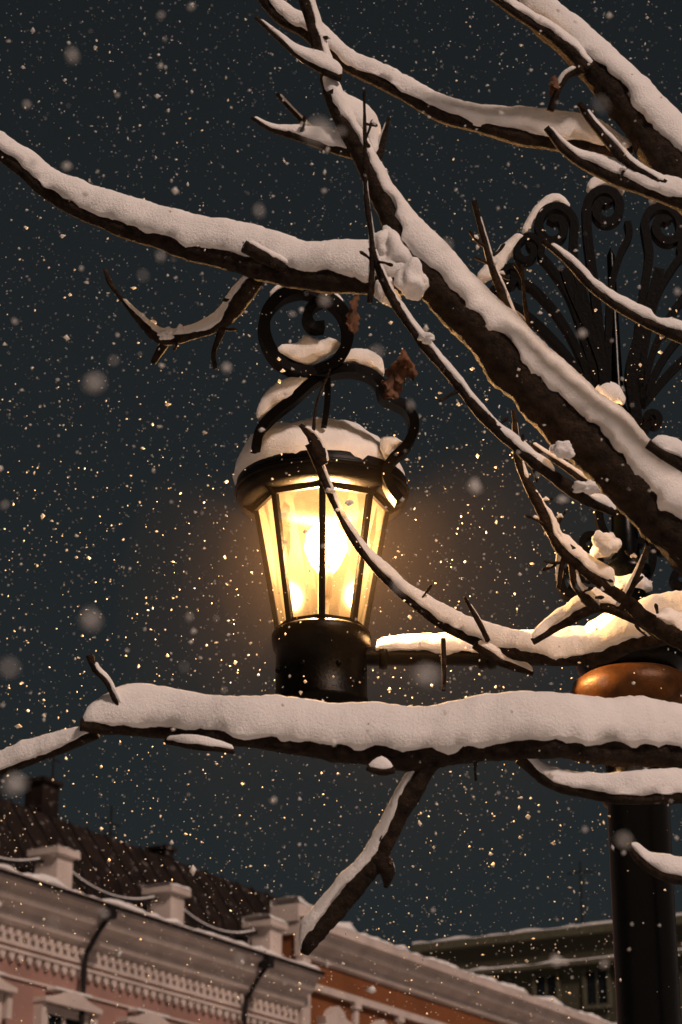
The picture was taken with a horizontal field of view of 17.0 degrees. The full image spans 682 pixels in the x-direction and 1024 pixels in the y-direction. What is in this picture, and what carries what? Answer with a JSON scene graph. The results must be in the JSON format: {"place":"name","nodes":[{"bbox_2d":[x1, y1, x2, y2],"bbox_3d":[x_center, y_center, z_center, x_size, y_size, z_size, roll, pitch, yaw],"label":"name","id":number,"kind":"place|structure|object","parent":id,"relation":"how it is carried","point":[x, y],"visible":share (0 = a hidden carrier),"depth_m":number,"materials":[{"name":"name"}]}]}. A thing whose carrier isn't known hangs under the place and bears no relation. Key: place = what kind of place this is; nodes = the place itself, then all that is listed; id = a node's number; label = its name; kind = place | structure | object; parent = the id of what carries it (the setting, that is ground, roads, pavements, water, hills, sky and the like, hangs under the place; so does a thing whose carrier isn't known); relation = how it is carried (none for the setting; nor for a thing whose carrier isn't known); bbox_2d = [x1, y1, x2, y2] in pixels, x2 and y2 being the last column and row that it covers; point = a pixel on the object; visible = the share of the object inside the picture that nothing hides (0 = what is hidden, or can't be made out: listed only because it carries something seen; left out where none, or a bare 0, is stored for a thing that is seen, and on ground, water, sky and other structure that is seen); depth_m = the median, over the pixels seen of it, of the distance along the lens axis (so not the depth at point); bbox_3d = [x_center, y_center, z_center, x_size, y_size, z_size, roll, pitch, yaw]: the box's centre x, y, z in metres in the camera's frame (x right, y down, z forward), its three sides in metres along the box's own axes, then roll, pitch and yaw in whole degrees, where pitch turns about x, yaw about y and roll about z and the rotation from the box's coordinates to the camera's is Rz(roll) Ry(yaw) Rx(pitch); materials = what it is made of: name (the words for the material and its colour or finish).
{"place":"outdoors","nodes":[
{"label":"outdoors","id":0,"kind":"place"},
{"bbox_2d":[0,857,254,932],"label":"railing snow","id":1,"kind":"structure","parent":0,"point":[38,858],"depth_m":40.73,"materials":[{"name":"white snow"}]},
{"bbox_2d":[0,845,319,969],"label":"roof snow","id":2,"kind":"structure","parent":0,"point":[57,882],"depth_m":40.56,"materials":[{"name":"white snow"}]},
{"bbox_2d":[0,0,681,1023],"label":"falling snow","id":3,"kind":"structure","parent":0,"point":[316,130],"depth_m":5.95,"materials":[{"name":"white snow"}]},
{"bbox_2d":[0,0,681,955],"label":"sky","id":4,"kind":"structure","parent":0,"point":[53,132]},
{"bbox_2d":[282,935,500,1023],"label":"walls","id":5,"kind":"structure","parent":0,"point":[344,982],"depth_m":47.24,"materials":[{"name":"orange paint"}]},
{"bbox_2d":[317,1006,386,1023],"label":"ornament hoods","id":6,"kind":"object","parent":5,"relation":"attached to","point":[335,1015],"visible":0.93,"depth_m":45.53,"materials":[{"name":"white paint"}]},
{"bbox_2d":[350,1003,404,1023],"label":"pilasters","id":7,"kind":"object","parent":5,"relation":"attached to","point":[355,1007],"visible":1,"depth_m":46.48,"materials":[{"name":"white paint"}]},
{"bbox_2d":[314,984,445,1023],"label":"string course","id":8,"kind":"object","parent":5,"relation":"attached to","point":[351,998],"depth_m":47.09,"materials":[{"name":"white paint"}]},
{"bbox_2d":[282,922,608,1023],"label":"cornice","id":9,"kind":"structure","parent":5,"relation":"attached to","point":[335,943],"depth_m":49.11,"materials":[{"name":"white paint"}]},
{"bbox_2d":[270,896,616,1023],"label":"roof snow","id":10,"kind":"structure","parent":0,"point":[300,900],"depth_m":48.88,"materials":[{"name":"white snow"}]},
{"bbox_2d":[412,913,681,944],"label":"roof snow","id":11,"kind":"structure","parent":0,"point":[518,931],"depth_m":92.64,"materials":[{"name":"white snow"}]},
{"label":"ground","id":12,"kind":"structure","parent":0,"visible":0},
{"bbox_2d":[0,942,291,1023],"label":"walls","id":13,"kind":"structure","parent":12,"relation":"on","point":[22,1006],"depth_m":38.98,"materials":[{"name":"pink paint"}]},
{"bbox_2d":[0,993,89,1023],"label":"window frames","id":14,"kind":"structure","parent":13,"relation":"attached to","point":[64,1014],"depth_m":37.91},
{"bbox_2d":[48,1014,78,1023],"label":"window glass","id":15,"kind":"object","parent":14,"relation":"in","point":[53,1019],"visible":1,"depth_m":37.92,"materials":[{"name":"black glass"}]},
{"bbox_2d":[0,977,168,1023],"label":"hoods","id":16,"kind":"object","parent":13,"relation":"attached to","point":[78,1004],"visible":0.97,"depth_m":37.84,"materials":[{"name":"white paint"}]},
{"bbox_2d":[0,972,169,1018],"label":"hood snow","id":17,"kind":"structure","parent":16,"relation":"on","point":[61,990],"depth_m":38.37,"materials":[{"name":"white snow"}]},
{"bbox_2d":[5,974,196,1023],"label":"string course","id":18,"kind":"object","parent":13,"relation":"attached to","point":[93,997],"depth_m":39.01,"materials":[{"name":"white paint"}]},
{"bbox_2d":[0,948,273,1023],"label":"frieze arcade","id":19,"kind":"object","parent":13,"relation":"attached to","point":[72,972],"visible":1,"depth_m":39.78,"materials":[{"name":"white paint"}]},
{"bbox_2d":[0,798,277,943],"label":"roof","id":20,"kind":"structure","parent":13,"relation":"on","point":[111,886],"depth_m":42.50,"materials":[{"name":"metal"}]},
{"bbox_2d":[0,731,119,837],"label":"antenna","id":21,"kind":"object","parent":20,"relation":"on","point":[53,763],"visible":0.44,"depth_m":42.71,"materials":[{"name":"metal"}]},
{"bbox_2d":[21,776,176,859],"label":"chimneys","id":22,"kind":"object","parent":20,"relation":"on","point":[41,794],"visible":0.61,"depth_m":41.93,"materials":[{"name":"brick"}]},
{"bbox_2d":[0,858,257,945],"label":"railing","id":23,"kind":"object","parent":20,"relation":"on","point":[126,900],"visible":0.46,"depth_m":40.76,"materials":[{"name":"metal"}]},
{"bbox_2d":[0,799,281,941],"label":"roof seams","id":24,"kind":"object","parent":20,"relation":"attached to","point":[120,860],"visible":0.43,"depth_m":42.92,"materials":[{"name":"brown metal"}]},
{"bbox_2d":[27,846,287,955],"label":"parapet posts","id":25,"kind":"object","parent":20,"relation":"on","point":[171,898],"visible":0.52,"depth_m":41.61,"materials":[{"name":"white paint"}]},
{"bbox_2d":[0,944,286,1023],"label":"string course","id":26,"kind":"object","parent":13,"relation":"attached to","point":[61,963],"depth_m":39.88,"materials":[{"name":"white paint"}]},
{"bbox_2d":[0,868,322,1023],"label":"cornice","id":27,"kind":"structure","parent":13,"relation":"attached to","point":[38,905],"depth_m":40.04,"materials":[{"name":"white paint"}]},
{"bbox_2d":[0,925,297,1015],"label":"dentils","id":28,"kind":"object","parent":27,"relation":"attached to","point":[118,962],"visible":0.98,"depth_m":40.29,"materials":[{"name":"white paint"}]},
{"bbox_2d":[0,868,324,974],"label":"gutter","id":29,"kind":"object","parent":27,"relation":"attached to","point":[57,888],"visible":1,"depth_m":39.83,"materials":[{"name":"metal"}]},
{"bbox_2d":[79,906,273,1023],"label":"downpipes","id":30,"kind":"object","parent":13,"relation":"attached to","point":[263,964],"visible":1,"depth_m":38.65,"materials":[{"name":"metal"}]},
{"bbox_2d":[270,903,310,1023],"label":"edge pier","id":31,"kind":"structure","parent":12,"relation":"on","point":[289,913],"depth_m":45.23,"materials":[{"name":"white paint"}]},
{"bbox_2d":[0,0,681,956],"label":"bare tree","id":32,"kind":"object","parent":12,"relation":"on","point":[590,432],"visible":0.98,"depth_m":5.06,"materials":[{"name":"brown plant"}]},
{"bbox_2d":[233,176,681,1023],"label":"street lamp","id":33,"kind":"object","parent":12,"relation":"on","point":[321,648],"visible":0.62,"depth_m":6.48,"materials":[{"name":"black metal"}]},
{"bbox_2d":[422,925,681,1022],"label":"walls","id":34,"kind":"structure","parent":12,"relation":"on","point":[588,946],"depth_m":91.91,"materials":[{"name":"green paint"}]},
{"bbox_2d":[412,916,681,954],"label":"parapet","id":35,"kind":"structure","parent":34,"relation":"attached to","point":[420,949],"depth_m":92.67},
{"bbox_2d":[506,966,611,1009],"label":"window frames","id":36,"kind":"structure","parent":34,"relation":"attached to","point":[584,987],"depth_m":90.68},
{"bbox_2d":[498,971,607,1004],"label":"window glass","id":37,"kind":"object","parent":36,"relation":"in","point":[590,983],"visible":0.36,"depth_m":90.73,"materials":[{"name":"black glass"}]},
{"bbox_2d":[467,948,681,1007],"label":"ledge snow","id":38,"kind":"structure","parent":34,"relation":"attached to","point":[488,968],"depth_m":92.10,"materials":[{"name":"white snow"}]},
{"bbox_2d":[469,950,681,974],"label":"ledge","id":39,"kind":"object","parent":34,"relation":"attached to","point":[547,966],"depth_m":91.68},
{"bbox_2d":[567,861,593,923],"bbox_3d":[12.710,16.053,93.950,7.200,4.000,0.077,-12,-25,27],"label":"antenna","id":40,"kind":"object","parent":34,"relation":"on","point":[580,872],"visible":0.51,"depth_m":95.62,"materials":[{"name":"metal"}]}
]}

